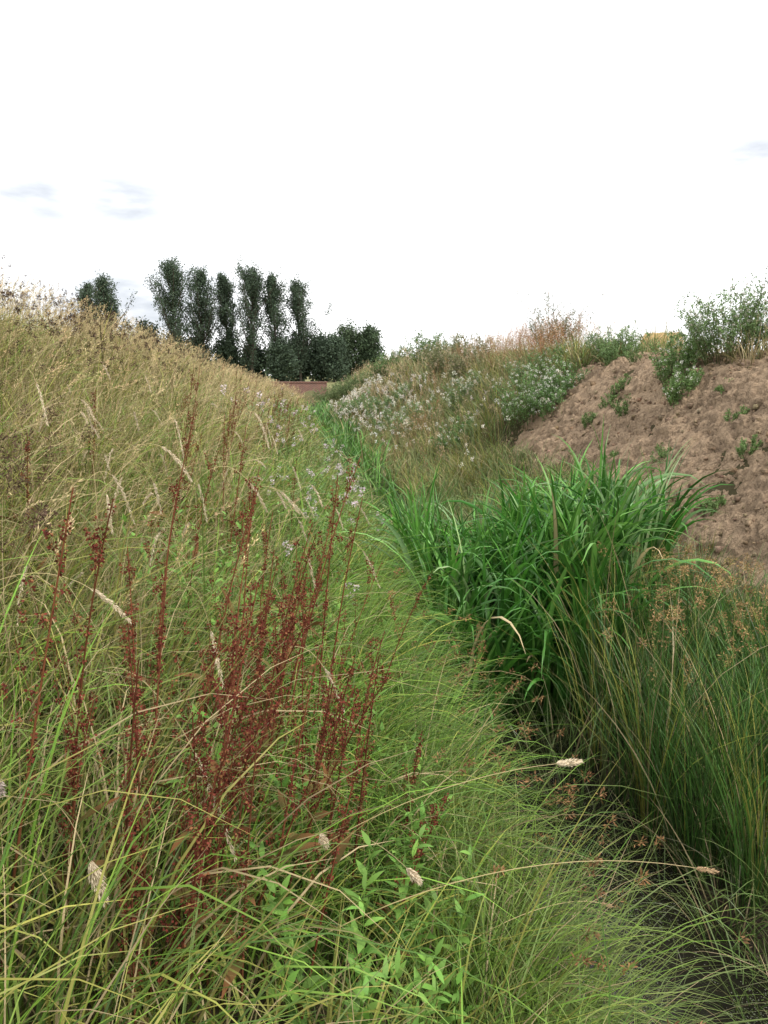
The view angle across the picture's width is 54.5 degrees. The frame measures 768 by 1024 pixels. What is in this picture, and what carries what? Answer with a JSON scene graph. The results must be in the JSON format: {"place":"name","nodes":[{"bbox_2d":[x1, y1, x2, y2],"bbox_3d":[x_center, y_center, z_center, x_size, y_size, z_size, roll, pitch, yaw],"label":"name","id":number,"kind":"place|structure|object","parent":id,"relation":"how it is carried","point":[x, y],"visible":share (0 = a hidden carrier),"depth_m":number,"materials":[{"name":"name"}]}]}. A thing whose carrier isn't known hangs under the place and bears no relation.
{"place":"outdoors","nodes":[
{"label":"outdoors","id":0,"kind":"place"},
{"bbox_2d":[0,270,767,1023],"bbox_3d":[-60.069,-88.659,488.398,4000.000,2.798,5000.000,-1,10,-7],"label":"ground","id":1,"kind":"structure","parent":0,"point":[730,489],"depth_m":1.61,"materials":[{"name":"green plant"}]},
{"bbox_2d":[0,436,46,595],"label":"dock plant","id":2,"kind":"object","parent":1,"relation":"on","point":[27,485],"visible":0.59,"depth_m":2.34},
{"bbox_2d":[8,796,108,907],"bbox_3d":[-0.559,0.600,1.227,0.380,0.299,0.025,8,13,37],"label":"grass plume","id":3,"kind":"object","parent":1,"relation":"on","point":[95,874],"depth_m":1.11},
{"bbox_2d":[71,282,99,329],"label":"poplar tree","id":4,"kind":"object","parent":1,"relation":"on","point":[83,296],"visible":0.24,"depth_m":101.97,"materials":[{"name":"green plant"}]},
{"bbox_2d":[0,487,182,981],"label":"dock plant","id":5,"kind":"object","parent":1,"relation":"on","point":[160,646],"visible":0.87,"depth_m":1.19,"materials":[{"name":"plant"}]},
{"bbox_2d":[0,255,210,654],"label":"knapweed plants","id":6,"kind":"object","parent":1,"relation":"on","point":[44,509],"visible":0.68,"depth_m":4.99,"materials":[{"name":"plant"}]},
{"bbox_2d":[75,269,136,340],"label":"poplar tree","id":7,"kind":"object","parent":1,"relation":"on","point":[103,294],"visible":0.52,"depth_m":99.47,"materials":[{"name":"green plant"}]},
{"bbox_2d":[49,667,236,861],"bbox_3d":[-0.531,0.499,1.511,0.694,0.392,0.014,8,13,37],"label":"grass plume","id":8,"kind":"object","parent":1,"relation":"on","point":[227,840],"depth_m":1.34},
{"bbox_2d":[123,316,163,350],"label":"broadleaf tree","id":9,"kind":"object","parent":1,"relation":"on","point":[145,322],"visible":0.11,"depth_m":103.21,"materials":[{"name":"green plant"}]},
{"bbox_2d":[85,755,217,1023],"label":"dock plant","id":10,"kind":"object","parent":1,"relation":"on","point":[197,855],"visible":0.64,"depth_m":1.15,"materials":[{"name":"plant"}]},
{"bbox_2d":[47,499,263,987],"bbox_3d":[-0.380,0.445,1.248,0.506,0.949,0.142,5,12,27],"label":"dock plant","id":11,"kind":"object","parent":1,"relation":"on","point":[94,546],"visible":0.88,"depth_m":1.22,"materials":[{"name":"plant"}]},
{"bbox_2d":[0,262,318,892],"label":"dry grass seedheads","id":12,"kind":"object","parent":1,"relation":"on","point":[226,369],"visible":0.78,"depth_m":6.67,"materials":[{"name":"plant"}]},
{"bbox_2d":[54,686,288,1019],"bbox_3d":[-0.369,0.613,1.270,0.425,0.624,0.183,-1,10,-7],"label":"dock plant","id":13,"kind":"object","parent":1,"relation":"on","point":[223,776],"visible":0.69,"depth_m":1.27,"materials":[{"name":"plant"}]},
{"bbox_2d":[115,492,228,674],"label":"plant","id":14,"kind":"object","parent":1,"relation":"on","point":[191,549],"visible":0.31,"depth_m":2.74,"materials":[{"name":"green plant"}]},
{"bbox_2d":[86,579,262,1022],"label":"dock plant","id":15,"kind":"object","parent":1,"relation":"on","point":[134,698],"visible":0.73,"depth_m":1.21,"materials":[{"name":"plant"}]},
{"bbox_2d":[143,255,206,355],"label":"poplar tree","id":16,"kind":"object","parent":1,"relation":"on","point":[171,275],"visible":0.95,"depth_m":100.33,"materials":[{"name":"green plant"}]},
{"bbox_2d":[149,401,218,667],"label":"dock plant","id":17,"kind":"object","parent":1,"relation":"on","point":[195,550],"visible":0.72,"depth_m":2.43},
{"bbox_2d":[174,367,202,533],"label":"dock plant","id":18,"kind":"object","parent":1,"relation":"on","point":[195,389],"visible":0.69,"depth_m":4.09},
{"bbox_2d":[123,514,259,693],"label":"plant","id":19,"kind":"object","parent":1,"relation":"on","point":[145,555],"visible":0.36,"depth_m":2.45,"materials":[{"name":"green plant"}]},
{"bbox_2d":[118,546,272,863],"bbox_3d":[-0.422,0.452,1.545,0.448,0.720,0.134,9,13,39],"label":"dock plant","id":20,"kind":"object","parent":1,"relation":"on","point":[134,636],"visible":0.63,"depth_m":1.59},
{"bbox_2d":[176,329,221,368],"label":"broadleaf tree","id":21,"kind":"object","parent":1,"relation":"on","point":[196,350],"visible":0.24,"depth_m":105.27,"materials":[{"name":"green plant"}]},
{"bbox_2d":[140,506,259,635],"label":"plant","id":22,"kind":"object","parent":1,"relation":"on","point":[238,526],"visible":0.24,"depth_m":2.92,"materials":[{"name":"red plant"}]},
{"bbox_2d":[168,265,232,365],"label":"poplar tree","id":23,"kind":"object","parent":1,"relation":"on","point":[203,310],"visible":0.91,"depth_m":103.93,"materials":[{"name":"green plant"}]},
{"bbox_2d":[130,452,272,815],"bbox_3d":[-0.428,0.341,1.687,0.145,0.932,0.449,-9,14,-41],"label":"dock plant","id":24,"kind":"object","parent":1,"relation":"on","point":[161,617],"visible":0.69,"depth_m":1.73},
{"bbox_2d":[140,550,285,992],"bbox_3d":[-0.249,0.522,1.459,0.246,0.818,0.403,7,12,33],"label":"dock plant","id":25,"kind":"object","parent":1,"relation":"on","point":[249,750],"visible":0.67,"depth_m":1.41,"materials":[{"name":"plant"}]},
{"bbox_2d":[163,524,280,744],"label":"plant","id":26,"kind":"object","parent":1,"relation":"on","point":[216,581],"visible":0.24,"depth_m":2.33,"materials":[{"name":"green plant"}]},
{"bbox_2d":[206,335,244,374],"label":"broadleaf tree","id":27,"kind":"object","parent":1,"relation":"on","point":[226,353],"visible":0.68,"depth_m":106.53,"materials":[{"name":"green plant"}]},
{"bbox_2d":[213,271,242,360],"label":"poplar tree","id":28,"kind":"object","parent":1,"relation":"on","point":[223,286],"visible":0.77,"depth_m":106.34,"materials":[{"name":"green plant"}]},
{"bbox_2d":[163,705,293,975],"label":"plant","id":29,"kind":"object","parent":1,"relation":"on","point":[187,785],"visible":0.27,"depth_m":1.50,"materials":[{"name":"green plant"}]},
{"bbox_2d":[218,425,248,632],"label":"dock plant","id":30,"kind":"object","parent":1,"relation":"on","point":[236,498],"visible":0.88,"depth_m":3.04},
{"bbox_2d":[172,467,302,866],"bbox_3d":[-0.377,0.390,1.724,0.303,0.944,0.340,-5,11,-24],"label":"dock plant","id":31,"kind":"object","parent":1,"relation":"on","point":[229,604],"visible":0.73,"depth_m":1.64,"materials":[{"name":"plant"}]},
{"bbox_2d":[175,685,323,896],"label":"plant","id":32,"kind":"object","parent":1,"relation":"on","point":[285,781],"visible":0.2,"depth_m":1.69,"materials":[{"name":"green plant"}]},
{"bbox_2d":[222,493,279,735],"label":"dock plant","id":33,"kind":"object","parent":1,"relation":"on","point":[265,552],"visible":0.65,"depth_m":2.19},
{"bbox_2d":[221,252,282,377],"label":"poplar tree","id":34,"kind":"object","parent":1,"relation":"on","point":[252,285],"visible":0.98,"depth_m":102.97,"materials":[{"name":"green plant"}]},
{"bbox_2d":[238,340,269,381],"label":"broadleaf tree","id":35,"kind":"object","parent":1,"relation":"on","point":[259,353],"visible":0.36,"depth_m":107.46,"materials":[{"name":"green plant"}]},
{"bbox_2d":[160,644,355,1022],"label":"dock plant","id":36,"kind":"object","parent":1,"relation":"on","point":[282,801],"visible":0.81,"depth_m":1.40,"materials":[{"name":"plant"}]},
{"bbox_2d":[214,520,315,934],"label":"dock plant","id":37,"kind":"object","parent":1,"relation":"on","point":[266,702],"visible":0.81,"depth_m":1.55,"materials":[{"name":"plant"}]},
{"bbox_2d":[250,269,288,380],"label":"poplar tree","id":38,"kind":"object","parent":1,"relation":"on","point":[274,313],"visible":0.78,"depth_m":104.40,"materials":[{"name":"green plant"}]},
{"bbox_2d":[256,336,303,381],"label":"broadleaf tree","id":39,"kind":"object","parent":1,"relation":"on","point":[281,365],"visible":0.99,"depth_m":103.75,"materials":[{"name":"green plant"}]},
{"bbox_2d":[183,602,390,941],"bbox_3d":[-0.193,0.553,1.495,0.436,0.808,0.160,2,11,8],"label":"dock plant","id":40,"kind":"object","parent":1,"relation":"on","point":[317,744],"visible":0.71,"depth_m":1.44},
{"bbox_2d":[208,729,368,1021],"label":"dock plant","id":41,"kind":"object","parent":1,"relation":"on","point":[338,855],"visible":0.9,"depth_m":1.27,"materials":[{"name":"plant"}]},
{"bbox_2d":[259,437,320,553],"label":"willowherb plant","id":42,"kind":"object","parent":1,"relation":"on","point":[282,491],"visible":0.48,"depth_m":5.03,"materials":[{"name":"green plant"}]},
{"bbox_2d":[240,487,339,789],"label":"dock plant","id":43,"kind":"object","parent":1,"relation":"on","point":[316,577],"visible":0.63,"depth_m":2.11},
{"bbox_2d":[272,381,327,396],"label":"brick bridge","id":44,"kind":"structure","parent":1,"relation":"on","point":[305,386],"depth_m":54.58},
{"bbox_2d":[244,455,360,813],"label":"dock plant","id":45,"kind":"object","parent":1,"relation":"on","point":[306,628],"visible":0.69,"depth_m":1.84,"materials":[{"name":"plant"}]},
{"bbox_2d":[280,272,332,380],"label":"poplar tree","id":46,"kind":"object","parent":1,"relation":"on","point":[298,304],"visible":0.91,"depth_m":106.23,"materials":[{"name":"green plant"}]},
{"bbox_2d":[251,517,362,609],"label":"willowherb plant","id":47,"kind":"object","parent":1,"relation":"on","point":[291,548],"visible":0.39,"depth_m":3.83,"materials":[{"name":"green plant"}]},
{"bbox_2d":[278,581,356,869],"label":"dock plant","id":48,"kind":"object","parent":1,"relation":"on","point":[351,671],"visible":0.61,"depth_m":1.75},
{"bbox_2d":[277,478,365,567],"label":"willowherb plant","id":49,"kind":"object","parent":1,"relation":"on","point":[354,502],"visible":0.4,"depth_m":4.50,"materials":[{"name":"green plant"}]},
{"bbox_2d":[244,830,400,1023],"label":"leafy herb","id":50,"kind":"object","parent":1,"relation":"on","point":[366,978],"visible":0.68,"depth_m":1.35,"materials":[{"name":"green plant"}]},
{"bbox_2d":[304,322,345,381],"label":"broadleaf tree","id":51,"kind":"object","parent":1,"relation":"on","point":[317,372],"visible":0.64,"depth_m":108.55,"materials":[{"name":"green plant"}]},
{"bbox_2d":[308,383,343,405],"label":"thistle bush","id":52,"kind":"object","parent":1,"relation":"on","point":[334,393],"visible":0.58,"depth_m":45.92,"materials":[{"name":"green plant"}]},
{"bbox_2d":[286,656,380,930],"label":"dock plant","id":53,"kind":"object","parent":1,"relation":"on","point":[326,773],"visible":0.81,"depth_m":1.59,"materials":[{"name":"plant"}]},
{"bbox_2d":[317,331,358,381],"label":"broadleaf tree","id":54,"kind":"object","parent":1,"relation":"on","point":[335,354],"visible":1,"depth_m":106.40,"materials":[{"name":"green plant"}]},
{"bbox_2d":[299,475,382,778],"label":"dock plant","id":55,"kind":"object","parent":1,"relation":"on","point":[325,607],"visible":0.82,"depth_m":2.07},
{"bbox_2d":[329,317,362,380],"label":"broadleaf tree","id":56,"kind":"object","parent":1,"relation":"on","point":[347,333],"visible":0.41,"depth_m":110.18,"materials":[{"name":"green plant"}]},
{"bbox_2d":[310,498,384,831],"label":"dock plant","id":57,"kind":"object","parent":1,"relation":"on","point":[336,639],"visible":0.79,"depth_m":1.90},
{"bbox_2d":[329,367,372,400],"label":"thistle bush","id":58,"kind":"object","parent":1,"relation":"on","point":[350,386],"visible":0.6,"depth_m":42.16,"materials":[{"name":"green plant"}]},
{"bbox_2d":[335,387,370,420],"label":"thistle bush","id":59,"kind":"object","parent":1,"relation":"on","point":[357,403],"visible":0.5,"depth_m":30.50,"materials":[{"name":"green plant"}]},
{"bbox_2d":[271,872,454,1023],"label":"leafy herb","id":60,"kind":"object","parent":1,"relation":"on","point":[417,976],"visible":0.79,"depth_m":1.34,"materials":[{"name":"green plant"}]},
{"bbox_2d":[349,320,387,371],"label":"broadleaf tree","id":61,"kind":"object","parent":1,"relation":"on","point":[369,349],"visible":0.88,"depth_m":110.06,"materials":[{"name":"green plant"}]},
{"bbox_2d":[325,633,417,809],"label":"plant","id":62,"kind":"object","parent":1,"relation":"on","point":[414,735],"visible":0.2,"depth_m":2.26,"materials":[{"name":"red plant"}]},
{"bbox_2d":[307,679,452,909],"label":"plant","id":63,"kind":"object","parent":1,"relation":"on","point":[376,767],"visible":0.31,"depth_m":2.11,"materials":[{"name":"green plant"}]},
{"bbox_2d":[364,381,411,420],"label":"thistle bush","id":64,"kind":"object","parent":1,"relation":"on","point":[371,406],"visible":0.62,"depth_m":25.69,"materials":[{"name":"green plant"}]},
{"bbox_2d":[367,340,413,379],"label":"thistle bush","id":65,"kind":"object","parent":1,"relation":"on","point":[386,362],"visible":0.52,"depth_m":35.27,"materials":[{"name":"green plant"}]},
{"bbox_2d":[367,399,414,432],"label":"thistle bush","id":66,"kind":"object","parent":1,"relation":"on","point":[388,414],"visible":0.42,"depth_m":21.78,"materials":[{"name":"green plant"}]},
{"bbox_2d":[355,570,432,782],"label":"dock plant","id":67,"kind":"object","parent":1,"relation":"on","point":[399,639],"visible":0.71,"depth_m":2.40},
{"bbox_2d":[299,397,496,581],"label":"ditch reeds","id":68,"kind":"object","parent":1,"relation":"on","point":[322,408],"visible":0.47,"depth_m":13.76,"materials":[{"name":"green plant"}]},
{"bbox_2d":[380,730,429,880],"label":"dock plant","id":69,"kind":"object","parent":1,"relation":"on","point":[414,767],"visible":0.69,"depth_m":1.90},
{"bbox_2d":[372,793,449,993],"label":"dock plant","id":70,"kind":"object","parent":1,"relation":"on","point":[420,850],"visible":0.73,"depth_m":1.62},
{"bbox_2d":[241,758,582,900],"bbox_3d":[0.024,0.721,1.591,0.903,0.287,0.021,-3,11,-17],"label":"grass plume","id":71,"kind":"object","parent":1,"relation":"on","point":[569,763],"depth_m":1.65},
{"bbox_2d":[374,751,450,998],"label":"leafy herb","id":72,"kind":"object","parent":1,"relation":"on","point":[428,903],"visible":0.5,"depth_m":1.69,"materials":[{"name":"green plant"}]},
{"bbox_2d":[386,394,441,439],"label":"thistle bush","id":73,"kind":"object","parent":1,"relation":"on","point":[400,420],"visible":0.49,"depth_m":18.43,"materials":[{"name":"green plant"}]},
{"bbox_2d":[404,330,453,364],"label":"thistle bush","id":74,"kind":"object","parent":1,"relation":"on","point":[423,345],"visible":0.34,"depth_m":29.72,"materials":[{"name":"green plant"}]},
{"bbox_2d":[385,845,484,1023],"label":"leafy herb","id":75,"kind":"object","parent":1,"relation":"on","point":[435,984],"visible":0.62,"depth_m":1.49,"materials":[{"name":"green plant"}]},
{"bbox_2d":[108,435,767,1023],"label":"sedge grass","id":76,"kind":"structure","parent":1,"relation":"on","point":[574,975],"depth_m":2.05,"materials":[{"name":"green plant"}]},
{"bbox_2d":[416,330,474,382],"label":"thistle bush","id":77,"kind":"object","parent":1,"relation":"on","point":[439,356],"visible":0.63,"depth_m":23.66,"materials":[{"name":"green plant"}]},
{"bbox_2d":[330,369,562,474],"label":"hogweed flower heads","id":78,"kind":"object","parent":1,"relation":"on","point":[352,397],"visible":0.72,"depth_m":23.52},
{"bbox_2d":[188,860,719,1020],"bbox_3d":[0.169,0.796,1.440,1.157,0.198,0.016,-3,11,-17],"label":"grass plume","id":79,"kind":"object","parent":1,"relation":"on","point":[712,871],"depth_m":1.42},
{"bbox_2d":[428,411,481,457],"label":"thistle bush","id":80,"kind":"object","parent":1,"relation":"on","point":[442,441],"visible":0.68,"depth_m":14.09,"materials":[{"name":"green plant"}]},
{"bbox_2d":[442,367,482,414],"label":"thistle bush","id":81,"kind":"object","parent":1,"relation":"on","point":[461,392],"visible":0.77,"depth_m":16.90,"materials":[{"name":"green plant"}]},
{"bbox_2d":[441,333,498,383],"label":"thistle bush","id":82,"kind":"object","parent":1,"relation":"on","point":[456,367],"visible":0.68,"depth_m":20.02,"materials":[{"name":"green plant"}]},
{"bbox_2d":[393,307,608,444],"bbox_3d":[2.494,-3.066,18.436,4.437,3.129,10.661,1,10,3],"label":"dry sorrel stand","id":83,"kind":"object","parent":1,"relation":"on","point":[533,340],"visible":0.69,"depth_m":15.67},
{"bbox_2d":[331,418,733,749],"bbox_3d":[1.073,0.373,5.326,3.040,2.072,2.963,-1,10,-7],"label":"bulrush reed clump","id":84,"kind":"object","parent":1,"relation":"on","point":[502,558],"visible":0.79,"depth_m":4.93,"materials":[{"name":"green plant"}]},
{"bbox_2d":[492,349,579,436],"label":"thistle bush","id":85,"kind":"object","parent":1,"relation":"on","point":[531,406],"visible":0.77,"depth_m":12.35,"materials":[{"name":"broadleaf plant foliage"},{"name":"stems"},{"name":"flower petals"}]},
{"bbox_2d":[503,337,572,399],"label":"thistle bush","id":86,"kind":"object","parent":1,"relation":"on","point":[534,362],"visible":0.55,"depth_m":13.31,"materials":[{"name":"green plant"}]},
{"bbox_2d":[313,317,767,544],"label":"bank grass","id":87,"kind":"structure","parent":1,"relation":"on","point":[450,467],"depth_m":13.35,"materials":[{"name":"green plant"}]},
{"bbox_2d":[347,567,750,1023],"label":"sedge flower heads","id":88,"kind":"object","parent":1,"relation":"on","point":[569,792],"visible":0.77,"depth_m":2.04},
{"bbox_2d":[527,360,592,420],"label":"thistle bush","id":89,"kind":"object","parent":1,"relation":"on","point":[567,383],"visible":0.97,"depth_m":11.74,"materials":[{"name":"broadleaf plant foliage"},{"name":"stems"},{"name":"flower petals"}]},
{"bbox_2d":[517,289,604,352],"bbox_3d":[3.450,-3.764,14.924,1.556,1.617,1.660,-1,10,-7],"label":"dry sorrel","id":90,"kind":"object","parent":1,"relation":"on","point":[545,309],"visible":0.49,"depth_m":14.87,"materials":[{"name":"broadleaf plant foliage"},{"name":"dry stems"}]},
{"bbox_2d":[584,319,651,365],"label":"thistle bush","id":91,"kind":"object","parent":1,"relation":"on","point":[622,341],"visible":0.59,"depth_m":12.09,"materials":[{"name":"green plant"}]},
{"bbox_2d":[471,442,767,1023],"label":"rush clump","id":92,"kind":"object","parent":1,"relation":"on","point":[720,815],"visible":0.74,"depth_m":3.56,"materials":[{"name":"green plant"}]},
{"bbox_2d":[513,351,767,616],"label":"dirt bank","id":93,"kind":"structure","parent":1,"relation":"on","point":[747,388],"depth_m":7.93,"materials":[{"name":"soil"}]},
{"bbox_2d":[597,333,640,365],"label":"thistle bush","id":94,"kind":"object","parent":93,"relation":"on","point":[614,350],"visible":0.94,"depth_m":11.39,"materials":[{"name":"green plant"}]},
{"bbox_2d":[482,349,767,575],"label":"dirt clods","id":95,"kind":"object","parent":93,"relation":"on","point":[748,522],"visible":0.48,"depth_m":8.52,"materials":[{"name":"soil"}]},
{"bbox_2d":[648,326,706,388],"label":"thistle bush","id":96,"kind":"object","parent":93,"relation":"on","point":[686,356],"visible":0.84,"depth_m":9.14,"materials":[{"name":"green plant"}]},
{"bbox_2d":[662,361,704,406],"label":"thistle bush","id":97,"kind":"object","parent":93,"relation":"on","point":[674,393],"visible":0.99,"depth_m":8.55,"materials":[{"name":"green plant"}]},
{"bbox_2d":[693,491,726,515],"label":"weed","id":98,"kind":"object","parent":93,"relation":"on","point":[709,504],"visible":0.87,"depth_m":6.49,"materials":[{"name":"green plant"}]},
{"bbox_2d":[673,265,767,365],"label":"thistle bush","id":99,"kind":"object","parent":93,"relation":"on","point":[719,331],"visible":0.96,"depth_m":8.65,"materials":[{"name":"broadleaf plant foliage"},{"name":"stems"}]},
{"bbox_2d":[731,301,767,349],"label":"thistle bush","id":100,"kind":"object","parent":93,"relation":"on","point":[762,326],"visible":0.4,"depth_m":8.59,"materials":[{"name":"green plant"}]},
{"bbox_2d":[736,434,763,460],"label":"weed","id":101,"kind":"object","parent":93,"relation":"on","point":[742,448],"visible":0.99,"depth_m":6.77,"materials":[{"name":"green plant"}]},
{"bbox_2d":[554,659,767,969],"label":"ditch mud","id":102,"kind":"structure","parent":1,"relation":"on","point":[757,921],"depth_m":3.16,"materials":[{"name":"soil"}]},
{"bbox_2d":[597,528,767,838],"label":"rush flower heads","id":103,"kind":"object","parent":1,"relation":"on","point":[685,567],"visible":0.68,"depth_m":4.13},
{"bbox_2d":[0,0,767,374],"label":"sky","id":104,"kind":"structure","parent":0,"point":[426,165],"materials":[{"name":"white"}]},
{"bbox_2d":[313,405,767,1023],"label":"ditch water","id":105,"kind":"structure","parent":0,"point":[703,965],"depth_m":3.15,"materials":[{"name":"black liquid"}]},
{"bbox_2d":[473,712,767,1023],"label":"duckweed","id":106,"kind":"object","parent":105,"relation":"on","point":[617,878],"visible":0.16,"depth_m":3.33,"materials":[{"name":"green plant"}]},
{"bbox_2d":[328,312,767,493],"bbox_3d":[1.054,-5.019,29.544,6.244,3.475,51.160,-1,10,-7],"label":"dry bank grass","id":107,"kind":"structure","parent":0,"point":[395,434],"depth_m":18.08,"materials":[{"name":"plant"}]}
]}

